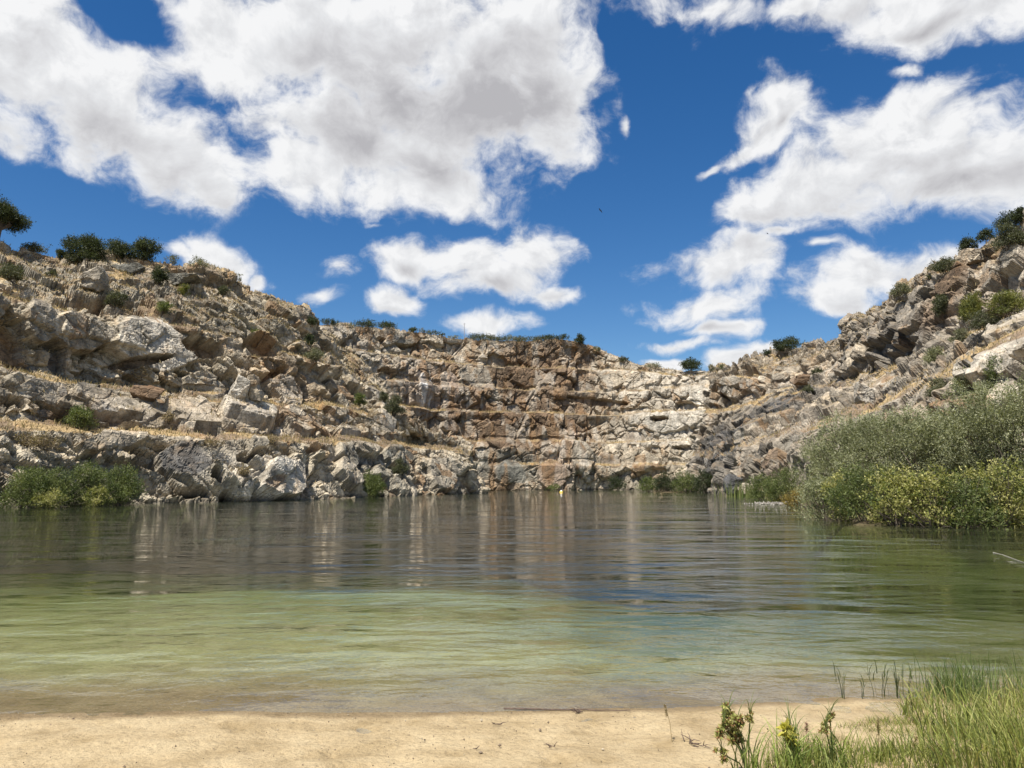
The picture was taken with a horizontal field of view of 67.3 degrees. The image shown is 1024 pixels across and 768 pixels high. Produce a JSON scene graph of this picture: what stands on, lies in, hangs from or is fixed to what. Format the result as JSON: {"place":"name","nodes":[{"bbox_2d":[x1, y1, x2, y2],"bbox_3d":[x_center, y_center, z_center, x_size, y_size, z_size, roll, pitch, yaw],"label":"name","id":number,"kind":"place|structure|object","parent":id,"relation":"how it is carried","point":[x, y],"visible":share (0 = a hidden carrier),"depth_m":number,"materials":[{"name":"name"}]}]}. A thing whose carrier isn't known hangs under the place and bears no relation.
{"place":"outdoors","nodes":[
{"label":"outdoors","id":0,"kind":"place"},
{"bbox_2d":[0,241,490,567],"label":"cliff terrain","id":1,"kind":"structure","parent":0,"point":[109,345],"depth_m":82.91,"materials":[{"name":"stone"}]},
{"bbox_2d":[0,261,29,284],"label":"shrub","id":2,"kind":"object","parent":1,"relation":"on","point":[10,271],"visible":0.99,"depth_m":77.37,"materials":[{"name":"green plant"}]},
{"bbox_2d":[0,194,35,236],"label":"holm oak","id":3,"kind":"object","parent":1,"relation":"on","point":[11,219],"visible":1,"depth_m":88.89,"materials":[{"name":"green plant"}]},
{"bbox_2d":[0,465,57,510],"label":"willow bush","id":4,"kind":"object","parent":1,"relation":"on","point":[28,484],"visible":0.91,"depth_m":55.43,"materials":[{"name":"green plant"}]},
{"bbox_2d":[18,241,52,253],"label":"shrub","id":5,"kind":"object","parent":1,"relation":"on","point":[33,246],"visible":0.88,"depth_m":91.29,"materials":[{"name":"green plant"}]},
{"bbox_2d":[13,429,63,451],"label":"shrub","id":6,"kind":"object","parent":1,"relation":"on","point":[34,442],"visible":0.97,"depth_m":61.43,"materials":[{"name":"beige plant"}]},
{"bbox_2d":[57,250,92,264],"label":"shrub","id":7,"kind":"object","parent":1,"relation":"on","point":[74,259],"visible":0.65,"depth_m":94.54,"materials":[{"name":"green plant"}]},
{"bbox_2d":[58,404,98,430],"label":"shrub","id":8,"kind":"object","parent":1,"relation":"on","point":[79,417],"visible":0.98,"depth_m":67.27,"materials":[{"name":"green plant"}]},
{"bbox_2d":[58,232,110,261],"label":"holm oak","id":9,"kind":"object","parent":1,"relation":"on","point":[90,246],"visible":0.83,"depth_m":95.36,"materials":[{"name":"green plant"}]},
{"bbox_2d":[80,266,108,291],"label":"boulder","id":10,"kind":"object","parent":1,"relation":"on","point":[96,278],"visible":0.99,"depth_m":86.83,"materials":[{"name":"stone"}]},
{"bbox_2d":[104,289,128,307],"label":"shrub","id":11,"kind":"object","parent":1,"relation":"on","point":[114,298],"visible":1,"depth_m":86.91,"materials":[{"name":"green plant"}]},
{"bbox_2d":[104,237,139,258],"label":"holm oak","id":12,"kind":"object","parent":1,"relation":"on","point":[118,248],"visible":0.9,"depth_m":99.39,"materials":[{"name":"green plant"}]},
{"bbox_2d":[110,262,145,275],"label":"boulder","id":13,"kind":"object","parent":1,"relation":"on","point":[134,267],"visible":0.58,"depth_m":97.17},
{"bbox_2d":[121,366,157,380],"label":"shrub","id":14,"kind":"object","parent":1,"relation":"on","point":[142,371],"visible":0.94,"depth_m":81.71,"materials":[{"name":"green plant"}]},
{"bbox_2d":[125,235,163,261],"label":"holm oak","id":15,"kind":"object","parent":1,"relation":"on","point":[147,247],"visible":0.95,"depth_m":101.39,"materials":[{"name":"green plant"}]},
{"bbox_2d":[130,385,164,401],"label":"boulder","id":16,"kind":"object","parent":1,"relation":"on","point":[149,393],"visible":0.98,"depth_m":76.72,"materials":[{"name":"stone"}]},
{"bbox_2d":[150,264,170,284],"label":"shrub","id":17,"kind":"object","parent":1,"relation":"on","point":[159,275],"visible":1,"depth_m":95.90,"materials":[{"name":"green plant"}]},
{"bbox_2d":[155,300,174,315],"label":"shrub","id":18,"kind":"object","parent":1,"relation":"on","point":[164,305],"visible":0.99,"depth_m":88.23,"materials":[{"name":"green plant"}]},
{"bbox_2d":[164,253,178,265],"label":"broom bush","id":19,"kind":"object","parent":1,"relation":"on","point":[173,259],"visible":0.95,"depth_m":102.99,"materials":[{"name":"green plant"}]},
{"bbox_2d":[165,273,201,284],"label":"boulder","id":20,"kind":"object","parent":1,"relation":"on","point":[180,278],"visible":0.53,"depth_m":98.85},
{"bbox_2d":[177,283,190,295],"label":"shrub","id":21,"kind":"object","parent":1,"relation":"on","point":[184,288],"visible":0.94,"depth_m":96.99,"materials":[{"name":"green plant"}]},
{"bbox_2d":[188,254,209,269],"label":"broom bush","id":22,"kind":"object","parent":1,"relation":"on","point":[201,261],"visible":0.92,"depth_m":102.82,"materials":[{"name":"green plant"}]},
{"bbox_2d":[199,438,225,447],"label":"shrub","id":23,"kind":"object","parent":1,"relation":"on","point":[213,443],"visible":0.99,"depth_m":71.99,"materials":[{"name":"beige plant"}]},
{"bbox_2d":[218,285,231,296],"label":"shrub","id":24,"kind":"object","parent":1,"relation":"on","point":[224,288],"visible":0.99,"depth_m":103.04,"materials":[{"name":"green plant"}]},
{"bbox_2d":[228,374,249,399],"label":"boulder","id":25,"kind":"object","parent":1,"relation":"on","point":[240,387],"visible":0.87,"depth_m":84.67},
{"bbox_2d":[237,462,250,476],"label":"shrub","id":26,"kind":"object","parent":1,"relation":"on","point":[241,469],"visible":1,"depth_m":72.16,"materials":[{"name":"green plant"}]},
{"bbox_2d":[247,374,263,401],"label":"boulder","id":27,"kind":"object","parent":1,"relation":"on","point":[255,392],"visible":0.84,"depth_m":85.84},
{"bbox_2d":[262,434,283,448],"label":"shrub","id":28,"kind":"object","parent":1,"relation":"on","point":[271,440],"visible":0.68,"depth_m":78.84,"materials":[{"name":"green plant"}]},
{"bbox_2d":[302,333,316,345],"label":"shrub","id":29,"kind":"object","parent":1,"relation":"on","point":[308,338],"visible":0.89,"depth_m":109.42,"materials":[{"name":"green plant"}]},
{"bbox_2d":[306,315,320,326],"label":"holm oak","id":30,"kind":"object","parent":1,"relation":"on","point":[312,321],"visible":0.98,"depth_m":113.47,"materials":[{"name":"green plant"}]},
{"bbox_2d":[302,347,325,362],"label":"shrub","id":31,"kind":"object","parent":1,"relation":"on","point":[314,354],"visible":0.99,"depth_m":105.44,"materials":[{"name":"green plant"}]},
{"bbox_2d":[353,393,367,406],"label":"shrub","id":32,"kind":"object","parent":1,"relation":"on","point":[359,398],"visible":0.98,"depth_m":109.38,"materials":[{"name":"green plant"}]},
{"bbox_2d":[362,469,386,497],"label":"shrub","id":33,"kind":"object","parent":1,"relation":"on","point":[372,484],"visible":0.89,"depth_m":89.74,"materials":[{"name":"green plant"}]},
{"bbox_2d":[383,393,405,416],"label":"shrub","id":34,"kind":"object","parent":1,"relation":"on","point":[392,407],"visible":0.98,"depth_m":110.49,"materials":[{"name":"green plant"}]},
{"bbox_2d":[390,456,410,475],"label":"shrub","id":35,"kind":"object","parent":1,"relation":"on","point":[400,467],"visible":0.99,"depth_m":98.58,"materials":[{"name":"green plant"}]},
{"bbox_2d":[1,709,912,767],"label":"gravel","id":36,"kind":"structure","parent":0,"point":[480,752],"depth_m":5.82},
{"bbox_2d":[0,491,1023,767],"bbox_3d":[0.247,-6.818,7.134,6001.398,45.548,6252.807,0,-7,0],"label":"ground","id":37,"kind":"structure","parent":0,"point":[226,715],"depth_m":8.68,"materials":[{"name":"sand"}]},
{"bbox_2d":[0,237,1023,490],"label":"dry grass","id":38,"kind":"structure","parent":37,"relation":"on","point":[284,435],"depth_m":95.69,"materials":[{"name":"plant"}]},
{"bbox_2d":[504,707,628,710],"bbox_3d":[0.477,2.835,6.698,1.104,0.021,0.028,-1,-7,5],"label":"stick","id":39,"kind":"object","parent":37,"relation":"on","point":[560,709],"visible":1,"depth_m":6.70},
{"bbox_2d":[635,474,658,492],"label":"willow bush","id":40,"kind":"object","parent":37,"relation":"on","point":[647,485],"visible":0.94,"depth_m":129.57,"materials":[{"name":"green plant"}]},
{"bbox_2d":[669,468,702,491],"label":"willow bush","id":41,"kind":"object","parent":37,"relation":"on","point":[687,484],"visible":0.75,"depth_m":125.51,"materials":[{"name":"green plant"}]},
{"bbox_2d":[712,479,762,497],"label":"reeds","id":42,"kind":"object","parent":37,"relation":"on","point":[739,493],"visible":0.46,"depth_m":90.14,"materials":[{"name":"green plant"}]},
{"bbox_2d":[704,688,788,767],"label":"sedge","id":43,"kind":"object","parent":37,"relation":"on","point":[734,721],"visible":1,"depth_m":4.94,"materials":[{"name":"green plant"}]},
{"bbox_2d":[745,473,781,500],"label":"willow bush","id":44,"kind":"object","parent":37,"relation":"on","point":[756,491],"visible":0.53,"depth_m":79.11,"materials":[{"name":"green plant"}]},
{"bbox_2d":[761,464,803,501],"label":"willow bush","id":45,"kind":"object","parent":37,"relation":"on","point":[784,476],"visible":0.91,"depth_m":71.22,"materials":[{"name":"green plant"}]},
{"bbox_2d":[780,485,804,510],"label":"willow bush","id":46,"kind":"object","parent":37,"relation":"on","point":[789,501],"visible":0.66,"depth_m":57.11,"materials":[{"name":"green plant"}]},
{"bbox_2d":[756,697,835,767],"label":"sedge","id":47,"kind":"object","parent":37,"relation":"on","point":[788,729],"visible":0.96,"depth_m":4.98,"materials":[{"name":"green plant"}]},
{"bbox_2d":[788,473,852,529],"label":"willow bush","id":48,"kind":"object","parent":37,"relation":"on","point":[821,509],"visible":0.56,"depth_m":39.62,"materials":[{"name":"green plant"}]},
{"bbox_2d":[788,415,859,506],"bbox_3d":[21.747,5.313,51.804,6.268,6.532,4.464,0,-7,0],"label":"willow bush","id":49,"kind":"object","parent":37,"relation":"on","point":[811,452],"visible":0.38,"depth_m":51.73,"materials":[{"name":"green plant"}]},
{"bbox_2d":[800,697,878,767],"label":"sedge","id":50,"kind":"object","parent":37,"relation":"on","point":[829,716],"visible":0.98,"depth_m":5.01,"materials":[{"name":"green plant"}]},
{"bbox_2d":[815,467,870,526],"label":"willow bush","id":51,"kind":"object","parent":37,"relation":"on","point":[840,517],"visible":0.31,"depth_m":38.04,"materials":[{"name":"green plant"}]},
{"bbox_2d":[804,408,904,502],"bbox_3d":[21.733,4.689,49.013,6.088,6.266,6.033,0,-7,0],"label":"willow bush","id":52,"kind":"object","parent":37,"relation":"on","point":[844,435],"visible":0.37,"depth_m":48.36,"materials":[{"name":"green plant"}]},
{"bbox_2d":[820,457,905,521],"bbox_3d":[16.343,4.994,35.737,4.118,3.175,3.412,0,-7,0],"label":"willow bush","id":53,"kind":"object","parent":37,"relation":"on","point":[848,505],"visible":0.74,"depth_m":35.36,"materials":[{"name":"green plant"}]},
{"bbox_2d":[834,710,926,737],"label":"grass","id":54,"kind":"structure","parent":37,"relation":"on","point":[885,722],"depth_m":6.08,"materials":[{"name":"plant"}]},
{"bbox_2d":[828,403,941,500],"bbox_3d":[22.196,4.026,45.634,6.996,5.805,5.684,7,-10,-43],"label":"willow bush","id":55,"kind":"object","parent":37,"relation":"on","point":[859,435],"visible":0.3,"depth_m":45.21,"materials":[{"name":"green plant"}]},
{"bbox_2d":[856,462,925,525],"bbox_3d":[16.855,4.926,34.027,3.602,3.148,2.869,0,-7,0],"label":"willow bush","id":56,"kind":"object","parent":37,"relation":"on","point":[878,508],"visible":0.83,"depth_m":33.93,"materials":[{"name":"green plant"}]},
{"bbox_2d":[857,398,996,497],"bbox_3d":[22.987,3.572,42.754,6.882,5.889,5.626,0,-7,0],"label":"willow bush","id":57,"kind":"object","parent":37,"relation":"on","point":[903,445],"visible":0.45,"depth_m":42.69,"materials":[{"name":"green plant"}]},
{"bbox_2d":[888,461,970,537],"bbox_3d":[18.028,4.997,33.222,3.150,3.365,2.836,-6,-9,41],"label":"willow bush","id":58,"kind":"object","parent":37,"relation":"on","point":[930,492],"visible":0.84,"depth_m":32.97,"materials":[{"name":"green plant"}]},
{"bbox_2d":[905,379,1023,496],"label":"willow bush","id":59,"kind":"object","parent":37,"relation":"on","point":[928,428],"visible":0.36,"depth_m":41.64,"materials":[{"name":"green plant"}]},
{"bbox_2d":[909,644,1023,704],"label":"grass","id":60,"kind":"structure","parent":37,"relation":"on","point":[978,683],"depth_m":7.08,"materials":[{"name":"plant"}]},
{"bbox_2d":[918,367,1023,497],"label":"willow bush","id":61,"kind":"object","parent":37,"relation":"on","point":[1001,422],"visible":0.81,"depth_m":39.48,"materials":[{"name":"green plant"}]},
{"bbox_2d":[948,446,1023,538],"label":"willow bush","id":62,"kind":"object","parent":37,"relation":"on","point":[1000,486],"visible":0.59,"depth_m":32.77,"materials":[{"name":"green plant"}]},
{"bbox_2d":[983,360,1023,496],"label":"willow bush","id":63,"kind":"object","parent":37,"relation":"on","point":[1018,397],"visible":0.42,"depth_m":38.54,"materials":[{"name":"green plant"}]},
{"bbox_2d":[990,474,1023,532],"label":"willow bush","id":64,"kind":"object","parent":37,"relation":"on","point":[1022,493],"visible":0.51,"depth_m":32.72,"materials":[{"name":"green plant"}]},
{"bbox_2d":[0,490,1023,712],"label":"water","id":65,"kind":"structure","parent":0,"point":[544,507],"depth_m":21.39,"materials":[{"name":"liquid"}]},
{"bbox_2d":[28,487,69,508],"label":"willow bush","id":66,"kind":"object","parent":65,"relation":"in","point":[49,500],"visible":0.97,"depth_m":55.24,"materials":[{"name":"green plant"}]},
{"bbox_2d":[32,464,92,506],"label":"willow bush","id":67,"kind":"object","parent":65,"relation":"in","point":[67,487],"visible":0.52,"depth_m":57.75,"materials":[{"name":"green plant"}]},
{"bbox_2d":[62,458,127,507],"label":"willow bush","id":68,"kind":"object","parent":65,"relation":"in","point":[89,480],"visible":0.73,"depth_m":59.71,"materials":[{"name":"green plant"}]},
{"bbox_2d":[81,482,112,507],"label":"willow bush","id":69,"kind":"object","parent":65,"relation":"in","point":[98,500],"visible":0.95,"depth_m":58.34,"materials":[{"name":"green plant"}]},
{"bbox_2d":[102,460,147,505],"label":"willow bush","id":70,"kind":"object","parent":65,"relation":"in","point":[131,483],"visible":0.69,"depth_m":62.36,"materials":[{"name":"green plant"}]},
{"bbox_2d":[606,476,626,489],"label":"shrub","id":71,"kind":"object","parent":65,"relation":"in","point":[619,485],"visible":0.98,"depth_m":149.48,"materials":[{"name":"green plant"}]},
{"bbox_2d":[892,660,902,697],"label":"reed tuft","id":72,"kind":"object","parent":65,"relation":"on","point":[896,680],"visible":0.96,"depth_m":7.14,"materials":[{"name":"green plant"}]},
{"bbox_2d":[925,471,1014,539],"bbox_3d":[19.462,5.131,32.688,3.172,2.962,3.244,-5,-9,37],"label":"willow bush","id":73,"kind":"object","parent":65,"relation":"in","point":[970,515],"visible":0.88,"depth_m":32.25,"materials":[{"name":"green plant"}]},
{"bbox_2d":[0,0,1023,371],"label":"sky","id":74,"kind":"structure","parent":0,"point":[438,165],"materials":[{"name":"blue"}]},
{"bbox_2d":[319,322,785,511],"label":"cliff terrain","id":75,"kind":"structure","parent":0,"point":[499,465],"depth_m":155.95,"materials":[{"name":"stone"}]},
{"bbox_2d":[320,318,344,326],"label":"holm oak","id":76,"kind":"object","parent":75,"relation":"on","point":[327,321],"visible":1,"depth_m":142.04,"materials":[{"name":"green plant"}]},
{"bbox_2d":[354,317,377,327],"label":"holm oak","id":77,"kind":"object","parent":75,"relation":"on","point":[364,324],"visible":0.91,"depth_m":147.90,"materials":[{"name":"green plant"}]},
{"bbox_2d":[378,320,397,328],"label":"holm oak","id":78,"kind":"object","parent":75,"relation":"on","point":[382,324],"visible":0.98,"depth_m":150.27,"materials":[{"name":"green plant"}]},
{"bbox_2d":[466,332,495,340],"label":"shrub","id":79,"kind":"object","parent":75,"relation":"on","point":[482,335],"visible":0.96,"depth_m":163.45,"materials":[{"name":"green plant"}]},
{"bbox_2d":[651,471,680,491],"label":"willow bush","id":80,"kind":"object","parent":75,"relation":"on","point":[660,484],"visible":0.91,"depth_m":127.49,"materials":[{"name":"green plant"}]},
{"bbox_2d":[678,357,702,371],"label":"holm oak","id":81,"kind":"object","parent":75,"relation":"on","point":[693,364],"visible":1,"depth_m":160.44,"materials":[{"name":"green plant"}]},
{"bbox_2d":[753,720,952,767],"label":"grass","id":82,"kind":"structure","parent":0,"point":[888,750],"depth_m":5.16,"materials":[{"name":"plant"}]},
{"bbox_2d":[684,210,1023,530],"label":"cliff terrain","id":83,"kind":"structure","parent":0,"point":[890,338],"depth_m":95.80,"materials":[{"name":"stone"}]},
{"bbox_2d":[690,466,712,492],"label":"willow bush","id":84,"kind":"object","parent":83,"relation":"on","point":[704,478],"visible":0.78,"depth_m":122.58,"materials":[{"name":"green plant"}]},
{"bbox_2d":[723,473,743,494],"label":"boulder","id":85,"kind":"object","parent":83,"relation":"on","point":[732,481],"visible":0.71,"depth_m":92.16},
{"bbox_2d":[769,336,806,352],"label":"shrub","id":86,"kind":"object","parent":83,"relation":"on","point":[779,345],"visible":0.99,"depth_m":143.51,"materials":[{"name":"green plant"}]},
{"bbox_2d":[793,374,809,384],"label":"boulder","id":87,"kind":"object","parent":83,"relation":"on","point":[802,379],"visible":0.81,"depth_m":122.53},
{"bbox_2d":[854,382,875,403],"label":"boulder","id":88,"kind":"object","parent":83,"relation":"on","point":[863,393],"visible":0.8,"depth_m":84.26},
{"bbox_2d":[886,282,911,297],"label":"shrub","id":89,"kind":"object","parent":83,"relation":"on","point":[901,289],"visible":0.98,"depth_m":101.95,"materials":[{"name":"green plant"}]},
{"bbox_2d":[920,345,946,364],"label":"shrub","id":90,"kind":"object","parent":83,"relation":"on","point":[929,358],"visible":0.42,"depth_m":70.00,"materials":[{"name":"green plant"}]},
{"bbox_2d":[923,376,946,397],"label":"shrub","id":91,"kind":"object","parent":83,"relation":"on","point":[938,382],"visible":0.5,"depth_m":64.91,"materials":[{"name":"green plant"}]},
{"bbox_2d":[925,256,954,275],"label":"shrub","id":92,"kind":"object","parent":83,"relation":"on","point":[939,267],"visible":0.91,"depth_m":89.97,"materials":[{"name":"green plant"}]},
{"bbox_2d":[931,292,949,317],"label":"shrub","id":93,"kind":"object","parent":83,"relation":"on","point":[939,301],"visible":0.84,"depth_m":87.39,"materials":[{"name":"green plant"}]},
{"bbox_2d":[947,327,971,343],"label":"shrub","id":94,"kind":"object","parent":83,"relation":"on","point":[962,334],"visible":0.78,"depth_m":68.41,"materials":[{"name":"green plant"}]},
{"bbox_2d":[951,364,973,392],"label":"shrub","id":95,"kind":"object","parent":83,"relation":"on","point":[964,382],"visible":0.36,"depth_m":59.74,"materials":[{"name":"green plant"}]},
{"bbox_2d":[956,233,979,250],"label":"shrub","id":96,"kind":"object","parent":83,"relation":"on","point":[964,243],"visible":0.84,"depth_m":92.99,"materials":[{"name":"green plant"}]},
{"bbox_2d":[957,290,983,323],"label":"shrub","id":97,"kind":"object","parent":83,"relation":"on","point":[967,307],"visible":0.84,"depth_m":79.63,"materials":[{"name":"green plant"}]},
{"bbox_2d":[956,248,984,264],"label":"boulder","id":98,"kind":"object","parent":83,"relation":"on","point":[968,256],"visible":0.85,"depth_m":87.85,"materials":[{"name":"stone"}]},
{"bbox_2d":[973,227,995,242],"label":"shrub","id":99,"kind":"object","parent":83,"relation":"on","point":[985,234],"visible":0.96,"depth_m":90.53,"materials":[{"name":"green plant"}]},
{"bbox_2d":[964,309,1006,332],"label":"shrub","id":100,"kind":"object","parent":83,"relation":"on","point":[979,322],"visible":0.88,"depth_m":66.08,"materials":[{"name":"green plant"}]},
{"bbox_2d":[974,375,1001,400],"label":"shrub","id":101,"kind":"object","parent":83,"relation":"on","point":[989,383],"visible":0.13,"depth_m":56.97,"materials":[{"name":"green plant"}]},
{"bbox_2d":[978,352,1001,380],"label":"shrub","id":102,"kind":"object","parent":83,"relation":"on","point":[991,368],"visible":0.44,"depth_m":56.78,"materials":[{"name":"green plant"}]},
{"bbox_2d":[981,289,1023,318],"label":"shrub","id":103,"kind":"object","parent":83,"relation":"on","point":[1009,301],"visible":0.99,"depth_m":65.23,"materials":[{"name":"green plant"}]},
{"bbox_2d":[987,222,1023,250],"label":"shrub","id":104,"kind":"object","parent":83,"relation":"on","point":[1012,234],"visible":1,"depth_m":78.41,"materials":[{"name":"green plant"}]},
{"bbox_2d":[991,210,1020,230],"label":"shrub","id":105,"kind":"object","parent":83,"relation":"on","point":[1007,219],"visible":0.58,"depth_m":86.52,"materials":[{"name":"green plant"}]},
{"bbox_2d":[1011,205,1023,223],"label":"shrub","id":106,"kind":"object","parent":83,"relation":"on","point":[1019,213],"visible":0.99,"depth_m":85.19,"materials":[{"name":"green plant"}]},
{"bbox_2d":[857,663,1023,767],"bbox_3d":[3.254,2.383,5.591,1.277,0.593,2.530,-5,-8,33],"label":"grass","id":107,"kind":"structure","parent":0,"point":[1007,744],"depth_m":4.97,"materials":[{"name":"plant"}]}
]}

